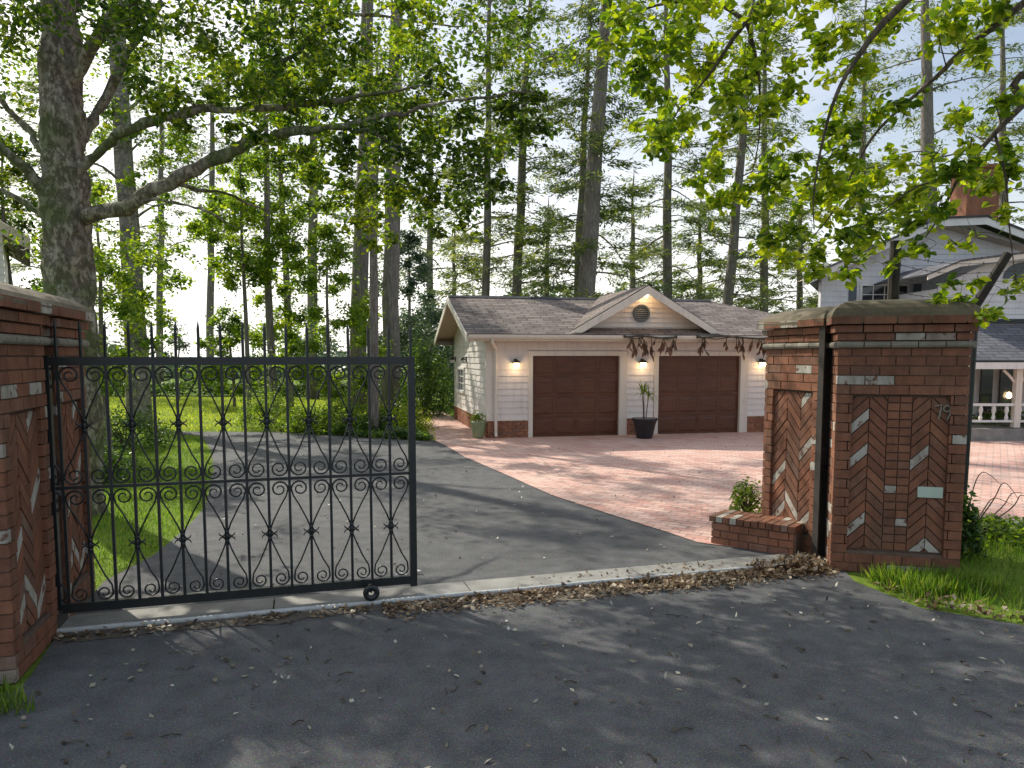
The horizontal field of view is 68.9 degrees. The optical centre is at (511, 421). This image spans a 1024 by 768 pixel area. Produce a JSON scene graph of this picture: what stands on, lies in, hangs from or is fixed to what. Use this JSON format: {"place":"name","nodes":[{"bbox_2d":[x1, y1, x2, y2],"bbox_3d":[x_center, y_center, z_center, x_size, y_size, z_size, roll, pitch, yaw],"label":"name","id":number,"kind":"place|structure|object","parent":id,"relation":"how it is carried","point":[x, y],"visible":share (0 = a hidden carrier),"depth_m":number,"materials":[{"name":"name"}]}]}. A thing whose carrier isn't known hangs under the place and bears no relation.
{"place":"outdoors","nodes":[
{"label":"outdoors","id":0,"kind":"place"},
{"bbox_2d":[0,675,34,716],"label":"corner grass","id":1,"kind":"structure","parent":0,"point":[20,695],"depth_m":4.14,"materials":[{"name":"green plant"}]},
{"bbox_2d":[75,432,774,614],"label":"driveway","id":2,"kind":"structure","parent":0,"point":[531,536],"depth_m":8.39,"materials":[{"name":"grey asphalt"}]},
{"bbox_2d":[0,571,1023,767],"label":"road","id":3,"kind":"structure","parent":0,"point":[718,709],"depth_m":4.39,"materials":[{"name":"grey asphalt"}]},
{"bbox_2d":[52,568,844,641],"bbox_3d":[0.115,1.426,6.029,6.900,0.001,0.348,-1,5,-16],"label":"dirt strip","id":4,"kind":"object","parent":3,"relation":"on","point":[219,622],"visible":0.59,"depth_m":5.58,"materials":[{"name":"brown soil"}]},
{"bbox_2d":[49,549,850,643],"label":"leaf litter","id":5,"kind":"object","parent":4,"relation":"on","point":[796,568],"visible":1,"depth_m":6.26,"materials":[{"name":"brown plant"}]},
{"bbox_2d":[60,607,996,762],"bbox_3d":[0.274,1.535,4.689,5.408,0.019,2.240,0,5,0],"label":"twig debris","id":6,"kind":"object","parent":3,"relation":"on","point":[479,682],"visible":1,"depth_m":4.47,"materials":[{"name":"brown plant"}]},
{"bbox_2d":[0,376,1023,693],"bbox_3d":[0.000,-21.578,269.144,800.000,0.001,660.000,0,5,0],"label":"ground","id":7,"kind":"structure","parent":0,"point":[860,578],"depth_m":8.44,"materials":[{"name":"green plant"}]},
{"bbox_2d":[0,220,30,283],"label":"neighbour house","id":8,"kind":"structure","parent":7,"relation":"on","point":[18,252],"depth_m":15.91,"materials":[{"name":"grey"}]},
{"bbox_2d":[0,282,58,684],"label":"brick pillar","id":9,"kind":"structure","parent":7,"relation":"on","point":[29,613],"depth_m":4.74,"materials":[{"name":"brown brick"}]},
{"bbox_2d":[0,126,104,297],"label":"young tree","id":10,"kind":"object","parent":7,"relation":"on","point":[18,171],"visible":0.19,"depth_m":18.17,"materials":[{"name":"green plant"}]},
{"bbox_2d":[0,9,118,295],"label":"conifer tree","id":11,"kind":"object","parent":7,"relation":"on","point":[32,87],"visible":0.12,"depth_m":41.92,"materials":[{"name":"green plant"}]},
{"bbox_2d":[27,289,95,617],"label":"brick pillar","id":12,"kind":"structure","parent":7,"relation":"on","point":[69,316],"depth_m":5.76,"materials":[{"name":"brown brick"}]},
{"bbox_2d":[24,182,167,440],"bbox_3d":[-7.556,-1.755,13.417,2.293,5.161,2.023,0,5,0],"label":"young tree","id":13,"kind":"object","parent":7,"relation":"on","point":[124,307],"visible":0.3,"depth_m":13.50,"materials":[{"name":"green plant"}]},
{"bbox_2d":[37,175,164,448],"bbox_3d":[-7.804,-1.920,14.153,2.429,5.366,2.195,0,5,0],"label":"young tree","id":14,"kind":"object","parent":7,"relation":"on","point":[121,276],"visible":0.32,"depth_m":14.17,"materials":[{"name":"green plant"}]},
{"bbox_2d":[0,0,223,426],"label":"broadleaf tree","id":15,"kind":"object","parent":7,"relation":"on","point":[125,175],"visible":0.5,"depth_m":20.07,"materials":[{"name":"green plant"}]},
{"bbox_2d":[102,438,150,484],"bbox_3d":[-6.335,0.585,11.629,1.303,0.797,1.410,0,5,0],"label":"shrub","id":16,"kind":"object","parent":7,"relation":"on","point":[126,464],"visible":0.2,"depth_m":11.61,"materials":[{"name":"green plant"}]},
{"bbox_2d":[101,401,175,453],"bbox_3d":[-8.355,0.071,15.942,2.079,1.052,2.191,0,5,0],"label":"shrub","id":17,"kind":"object","parent":7,"relation":"on","point":[121,437],"visible":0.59,"depth_m":15.80,"materials":[{"name":"green plant"}]},
{"bbox_2d":[92,430,211,587],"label":"grass","id":18,"kind":"structure","parent":7,"relation":"on","point":[166,513],"depth_m":9.70,"materials":[{"name":"green plant"}]},
{"bbox_2d":[100,12,222,385],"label":"conifer tree","id":19,"kind":"object","parent":7,"relation":"on","point":[161,240],"visible":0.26,"depth_m":49.08,"materials":[{"name":"green plant"}]},
{"bbox_2d":[157,309,191,399],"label":"young tree","id":20,"kind":"object","parent":7,"relation":"on","point":[180,345],"visible":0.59,"depth_m":33.62,"materials":[{"name":"green plant"}]},
{"bbox_2d":[139,15,262,365],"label":"conifer tree","id":21,"kind":"object","parent":7,"relation":"on","point":[210,283],"visible":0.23,"depth_m":45.15,"materials":[{"name":"green plant"}]},
{"bbox_2d":[178,297,267,406],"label":"young tree","id":22,"kind":"object","parent":7,"relation":"on","point":[232,328],"visible":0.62,"depth_m":28.45,"materials":[{"name":"green plant"}]},
{"bbox_2d":[171,146,315,419],"bbox_3d":[-7.850,-4.198,22.752,3.913,8.400,3.703,0,5,0],"label":"young tree","id":23,"kind":"object","parent":7,"relation":"on","point":[195,227],"visible":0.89,"depth_m":22.26,"materials":[{"name":"green plant"}]},
{"bbox_2d":[229,381,298,429],"bbox_3d":[-6.622,-0.470,20.515,1.806,1.324,2.010,0,5,0],"label":"shrub","id":24,"kind":"object","parent":7,"relation":"on","point":[253,408],"visible":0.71,"depth_m":20.20,"materials":[{"name":"green plant"}]},
{"bbox_2d":[100,396,441,440],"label":"grass","id":25,"kind":"structure","parent":7,"relation":"on","point":[208,404],"depth_m":26.33,"materials":[{"name":"green plant"}]},
{"bbox_2d":[187,3,356,415],"bbox_3d":[-7.501,-6.472,23.474,4.289,12.814,4.150,4,7,40],"label":"young tree","id":26,"kind":"object","parent":7,"relation":"on","point":[265,224],"visible":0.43,"depth_m":23.28,"materials":[{"name":"green plant"}]},
{"bbox_2d":[109,372,453,396],"bbox_3d":[-16.254,-1.837,36.983,27.827,1.524,1.847,0,5,0],"label":"hedge row","id":27,"kind":"object","parent":7,"relation":"on","point":[169,385],"visible":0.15,"depth_m":36.64,"materials":[{"name":"green plant"}]},
{"bbox_2d":[221,56,345,411],"bbox_3d":[-7.914,-6.261,25.387,4.238,12.053,5.153,0,5,0],"label":"young tree","id":28,"kind":"object","parent":7,"relation":"on","point":[286,312],"visible":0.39,"depth_m":25.50,"materials":[{"name":"green plant"}]},
{"bbox_2d":[234,3,355,399],"bbox_3d":[-8.730,-10.923,33.094,4.946,20.108,6.493,2,5,20],"label":"conifer tree","id":29,"kind":"object","parent":7,"relation":"on","point":[312,393],"visible":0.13,"depth_m":33.39,"materials":[{"name":"green plant"}]},
{"bbox_2d":[266,217,396,418],"bbox_3d":[-5.418,-3.022,22.344,3.941,6.132,3.466,0,5,0],"label":"young tree","id":30,"kind":"object","parent":7,"relation":"on","point":[359,314],"visible":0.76,"depth_m":22.23,"materials":[{"name":"green plant"}]},
{"bbox_2d":[0,0,675,516],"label":"broadleaf tree","id":31,"kind":"object","parent":7,"relation":"on","point":[68,216],"visible":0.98,"depth_m":8.42,"materials":[{"name":"green plant"}]},
{"bbox_2d":[276,430,434,440],"bbox_3d":[-3.879,0.282,19.191,5.587,0.001,1.874,2,6,26],"label":"planting bed","id":32,"kind":"object","parent":7,"relation":"on","point":[371,437],"visible":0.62,"depth_m":18.03,"materials":[{"name":"brown soil"}]},
{"bbox_2d":[281,399,332,433],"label":"shrub","id":33,"kind":"object","parent":32,"relation":"on","point":[300,413],"visible":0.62,"depth_m":18.85,"materials":[{"name":"green plant"}]},
{"bbox_2d":[310,391,399,434],"bbox_3d":[-4.297,-0.254,19.289,2.324,1.118,2.496,2,5,23],"label":"shrub","id":34,"kind":"object","parent":32,"relation":"on","point":[336,409],"visible":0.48,"depth_m":19.10,"materials":[{"name":"green plant"}]},
{"bbox_2d":[277,422,433,439],"bbox_3d":[-3.766,0.218,18.667,4.835,0.431,1.188,3,6,27],"label":"ground cover","id":35,"kind":"object","parent":32,"relation":"on","point":[400,431],"visible":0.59,"depth_m":18.13,"materials":[{"name":"green plant"}]},
{"bbox_2d":[275,0,465,430],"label":"young tree","id":36,"kind":"object","parent":32,"relation":"on","point":[374,335],"visible":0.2,"depth_m":18.06,"materials":[{"name":"green plant"}]},
{"bbox_2d":[354,408,393,432],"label":"shrub","id":37,"kind":"object","parent":32,"relation":"on","point":[362,424],"visible":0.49,"depth_m":18.64,"materials":[{"name":"green plant"}]},
{"bbox_2d":[360,401,438,429],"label":"shrub","id":38,"kind":"object","parent":32,"relation":"on","point":[403,416],"visible":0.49,"depth_m":19.66,"materials":[{"name":"green plant"}]},
{"bbox_2d":[347,0,372,409],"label":"conifer tree","id":39,"kind":"object","parent":7,"relation":"on","point":[363,260],"visible":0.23,"depth_m":26.37,"materials":[{"name":"brown plant"}]},
{"bbox_2d":[332,42,425,396],"bbox_3d":[-5.976,-9.625,35.480,4.450,17.109,5.514,3,6,28],"label":"conifer tree","id":40,"kind":"object","parent":7,"relation":"on","point":[377,178],"visible":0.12,"depth_m":35.13,"materials":[{"name":"green plant"}]},
{"bbox_2d":[380,1,402,410],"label":"conifer tree","id":41,"kind":"object","parent":7,"relation":"on","point":[390,285],"visible":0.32,"depth_m":25.50,"materials":[{"name":"brown plant"}]},
{"bbox_2d":[368,226,449,392],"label":"young tree","id":42,"kind":"object","parent":7,"relation":"on","point":[411,242],"visible":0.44,"depth_m":29.17,"materials":[{"name":"green plant"}]},
{"bbox_2d":[379,279,454,409],"bbox_3d":[-3.281,-2.914,28.197,3.874,4.944,3.404,0,5,0],"label":"shrub","id":43,"kind":"object","parent":7,"relation":"on","point":[419,325],"visible":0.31,"depth_m":27.93,"materials":[{"name":"green plant"}]},
{"bbox_2d":[393,324,454,417],"bbox_3d":[-2.755,-1.675,24.531,2.213,3.071,2.126,-2,5,-18],"label":"shrub","id":44,"kind":"object","parent":7,"relation":"on","point":[427,387],"visible":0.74,"depth_m":24.29,"materials":[{"name":"green plant"}]},
{"bbox_2d":[380,43,496,379],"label":"conifer tree","id":45,"kind":"object","parent":7,"relation":"on","point":[429,242],"visible":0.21,"depth_m":51.06,"materials":[{"name":"green plant"}]},
{"bbox_2d":[60,552,825,627],"bbox_3d":[-0.732,1.417,6.163,8.538,0.042,0.325,-1,5,-16],"label":"threshold strip","id":46,"kind":"object","parent":7,"relation":"on","point":[159,613],"visible":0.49,"depth_m":6.09,"materials":[{"name":"concrete"}]},
{"bbox_2d":[57,610,67,628],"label":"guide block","id":47,"kind":"structure","parent":46,"relation":"on","point":[62,618],"depth_m":5.36,"materials":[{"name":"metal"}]},
{"bbox_2d":[57,559,824,632],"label":"gate track","id":48,"kind":"structure","parent":46,"relation":"on","point":[225,616],"depth_m":5.77,"materials":[{"name":"grey concrete"}]},
{"bbox_2d":[42,320,416,613],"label":"sliding gate","id":49,"kind":"structure","parent":48,"relation":"on","point":[371,584],"depth_m":5.63,"materials":[{"name":"black metal"}]},
{"bbox_2d":[811,318,833,556],"bbox_3d":[2.962,0.193,7.084,0.124,2.320,0.090,-1,5,-10],"label":"latch post","id":50,"kind":"object","parent":46,"relation":"on","point":[823,419],"visible":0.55,"depth_m":7.08,"materials":[{"name":"black metal"}]},
{"bbox_2d":[382,219,504,377],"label":"conifer tree","id":51,"kind":"object","parent":7,"relation":"on","point":[453,273],"visible":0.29,"depth_m":41.27,"materials":[{"name":"green plant"}]},
{"bbox_2d":[106,275,814,379],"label":"woods","id":52,"kind":"object","parent":7,"relation":"on","point":[339,353],"visible":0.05,"depth_m":67.29,"materials":[{"name":"green plant"}]},
{"bbox_2d":[421,0,566,316],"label":"conifer tree","id":53,"kind":"object","parent":7,"relation":"on","point":[487,245],"visible":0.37,"depth_m":35.10,"materials":[{"name":"green plant"}]},
{"bbox_2d":[452,0,579,347],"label":"conifer tree","id":54,"kind":"object","parent":7,"relation":"on","point":[516,286],"visible":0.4,"depth_m":36.90,"materials":[{"name":"green plant"}]},
{"bbox_2d":[509,198,597,296],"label":"conifer tree","id":55,"kind":"object","parent":7,"relation":"on","point":[524,289],"visible":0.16,"depth_m":47.14,"materials":[{"name":"green plant"}]},
{"bbox_2d":[515,0,653,296],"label":"conifer tree","id":56,"kind":"object","parent":7,"relation":"on","point":[579,223],"visible":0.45,"depth_m":34.75,"materials":[{"name":"green plant"}]},
{"bbox_2d":[499,0,675,297],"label":"conifer tree","id":57,"kind":"object","parent":7,"relation":"on","point":[588,246],"visible":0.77,"depth_m":32.02,"materials":[{"name":"green plant"}]},
{"bbox_2d":[434,285,773,437],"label":"garage","id":58,"kind":"structure","parent":7,"relation":"on","point":[528,366],"depth_m":18.42,"materials":[{"name":"beige wood"}]},
{"bbox_2d":[456,367,464,393],"bbox_3d":[-1.491,-1.227,21.821,0.090,0.740,1.480,-1,5,-12],"label":"window","id":59,"kind":"structure","parent":58,"relation":"in","point":[460,370],"depth_m":21.91,"materials":[{"name":"white glass"}]},
{"bbox_2d":[533,356,618,436],"bbox_3d":[1.547,-0.619,18.237,2.190,1.955,0.051,-1,5,-12],"label":"garage door","id":60,"kind":"structure","parent":58,"relation":"in","point":[573,395],"depth_m":18.21,"materials":[{"name":"red wood"}]},
{"bbox_2d":[623,335,676,361],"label":"dried vine","id":61,"kind":"object","parent":58,"relation":"hanging from","point":[651,351],"visible":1,"depth_m":17.72,"materials":[{"name":"brown plant"}]},
{"bbox_2d":[658,356,738,433],"bbox_3d":[4.706,-0.676,18.885,2.220,1.955,0.092,-1,5,-12],"label":"garage door","id":62,"kind":"structure","parent":58,"relation":"in","point":[697,394],"depth_m":18.88,"materials":[{"name":"red wood"}]},
{"bbox_2d":[696,335,767,359],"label":"dried vine","id":63,"kind":"object","parent":58,"relation":"hanging from","point":[702,347],"visible":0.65,"depth_m":18.19,"materials":[{"name":"brown plant"}]},
{"bbox_2d":[597,174,690,293],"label":"conifer tree","id":64,"kind":"object","parent":7,"relation":"on","point":[633,240],"visible":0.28,"depth_m":52.69,"materials":[{"name":"green plant"}]},
{"bbox_2d":[602,0,749,301],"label":"conifer tree","id":65,"kind":"object","parent":7,"relation":"on","point":[666,227],"visible":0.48,"depth_m":36.72,"materials":[{"name":"green plant"}]},
{"bbox_2d":[652,196,759,301],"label":"conifer tree","id":66,"kind":"object","parent":7,"relation":"on","point":[711,261],"visible":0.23,"depth_m":42.97,"materials":[{"name":"green plant"}]},
{"bbox_2d":[660,0,818,312],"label":"conifer tree","id":67,"kind":"object","parent":7,"relation":"on","point":[729,283],"visible":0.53,"depth_m":37.01,"materials":[{"name":"green plant"}]},
{"bbox_2d":[695,0,828,313],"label":"conifer tree","id":68,"kind":"object","parent":7,"relation":"on","point":[763,269],"visible":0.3,"depth_m":40.82,"materials":[{"name":"green plant"}]},
{"bbox_2d":[734,172,833,312],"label":"conifer tree","id":69,"kind":"object","parent":7,"relation":"on","point":[799,297],"visible":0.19,"depth_m":45.25,"materials":[{"name":"green plant"}]},
{"bbox_2d":[756,306,834,553],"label":"brick pillar","id":70,"kind":"structure","parent":7,"relation":"on","point":[791,378],"depth_m":7.55,"materials":[{"name":"brown brick"}]},
{"bbox_2d":[585,0,1023,328],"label":"overhanging tree","id":71,"kind":"object","parent":7,"relation":"on","point":[996,15],"visible":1,"depth_m":6.05,"materials":[{"name":"green plant"}]},
{"bbox_2d":[795,0,909,246],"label":"conifer tree","id":72,"kind":"object","parent":7,"relation":"on","point":[865,85],"visible":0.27,"depth_m":42.36,"materials":[{"name":"green plant"}]},
{"bbox_2d":[825,299,985,573],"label":"brick pillar","id":73,"kind":"structure","parent":7,"relation":"on","point":[900,381],"depth_m":6.62,"materials":[{"name":"brown brick"}]},
{"bbox_2d":[798,164,1023,440],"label":"house","id":74,"kind":"structure","parent":7,"relation":"on","point":[999,375],"depth_m":20.12,"materials":[{"name":"grey"}]},
{"bbox_2d":[859,283,910,299],"bbox_3d":[10.850,-3.449,21.757,1.500,1.140,0.090,0,5,0],"label":"window","id":75,"kind":"structure","parent":74,"relation":"in","point":[868,291],"depth_m":21.75,"materials":[{"name":"white glass"}]},
{"bbox_2d":[1003,262,1023,278],"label":"half round window","id":76,"kind":"structure","parent":74,"relation":"in","point":[1007,275],"depth_m":19.30,"materials":[{"name":"glass"}]},
{"bbox_2d":[841,0,1023,232],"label":"conifer tree","id":77,"kind":"object","parent":7,"relation":"on","point":[927,131],"visible":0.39,"depth_m":36.69,"materials":[{"name":"green plant"}]},
{"bbox_2d":[859,527,1023,620],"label":"verge grass","id":78,"kind":"structure","parent":7,"relation":"on","point":[937,581],"depth_m":6.20,"materials":[{"name":"green plant"}]},
{"bbox_2d":[857,579,1023,623],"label":"verge litter","id":79,"kind":"object","parent":78,"relation":"on","point":[978,610],"visible":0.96,"depth_m":5.76,"materials":[{"name":"brown plant"}]},
{"bbox_2d":[887,240,1023,536],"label":"metal fence","id":80,"kind":"object","parent":7,"relation":"on","point":[893,287],"visible":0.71,"depth_m":7.64,"materials":[{"name":"black metal"}]},
{"bbox_2d":[960,485,987,558],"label":"shrub","id":81,"kind":"object","parent":7,"relation":"on","point":[970,533],"visible":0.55,"depth_m":7.23,"materials":[{"name":"green plant"}]},
{"bbox_2d":[951,0,1023,223],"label":"conifer tree","id":82,"kind":"object","parent":7,"relation":"on","point":[1015,132],"visible":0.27,"depth_m":42.44,"materials":[{"name":"green plant"}]},
{"bbox_2d":[968,512,1023,547],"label":"shrub","id":83,"kind":"object","parent":7,"relation":"on","point":[999,524],"visible":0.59,"depth_m":7.80,"materials":[{"name":"green plant"}]},
{"bbox_2d":[970,472,1023,528],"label":"twiggy plant","id":84,"kind":"object","parent":7,"relation":"on","point":[996,498],"visible":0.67,"depth_m":8.01,"materials":[{"name":"brown plant"}]},
{"bbox_2d":[972,407,1023,427],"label":"shrub","id":85,"kind":"object","parent":7,"relation":"on","point":[997,416],"visible":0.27,"depth_m":18.52,"materials":[{"name":"green plant"}]},
{"bbox_2d":[0,0,1023,356],"label":"sky","id":86,"kind":"structure","parent":0,"point":[190,304],"materials":[{"name":"white"}]},
{"bbox_2d":[421,411,1023,547],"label":"brick pavement","id":87,"kind":"structure","parent":0,"point":[620,470],"depth_m":12.86,"materials":[{"name":"pink brick"}]},
{"bbox_2d":[467,410,485,438],"bbox_3d":[-0.816,0.055,17.735,0.489,0.684,0.486,0,5,0],"label":"plant pot","id":88,"kind":"object","parent":87,"relation":"on","point":[478,427],"visible":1,"depth_m":17.66,"materials":[{"name":"green ceramic"}]},
{"bbox_2d":[2,439,1023,767],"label":"scattered leaves","id":89,"kind":"object","parent":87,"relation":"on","point":[952,699],"visible":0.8,"depth_m":4.56,"materials":[{"name":"brown plant"}]},
{"bbox_2d":[631,380,657,438],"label":"potted plant","id":90,"kind":"object","parent":87,"relation":"on","point":[644,427],"visible":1,"depth_m":17.61,"materials":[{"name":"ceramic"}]},
{"bbox_2d":[709,509,803,554],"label":"planter wall","id":91,"kind":"structure","parent":87,"relation":"on","point":[762,532],"depth_m":7.52,"materials":[{"name":"brick"}]},
{"bbox_2d":[729,473,762,513],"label":"shrub","id":92,"kind":"object","parent":91,"relation":"in","point":[747,504],"visible":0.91,"depth_m":9.16,"materials":[{"name":"green plant"}]}
]}

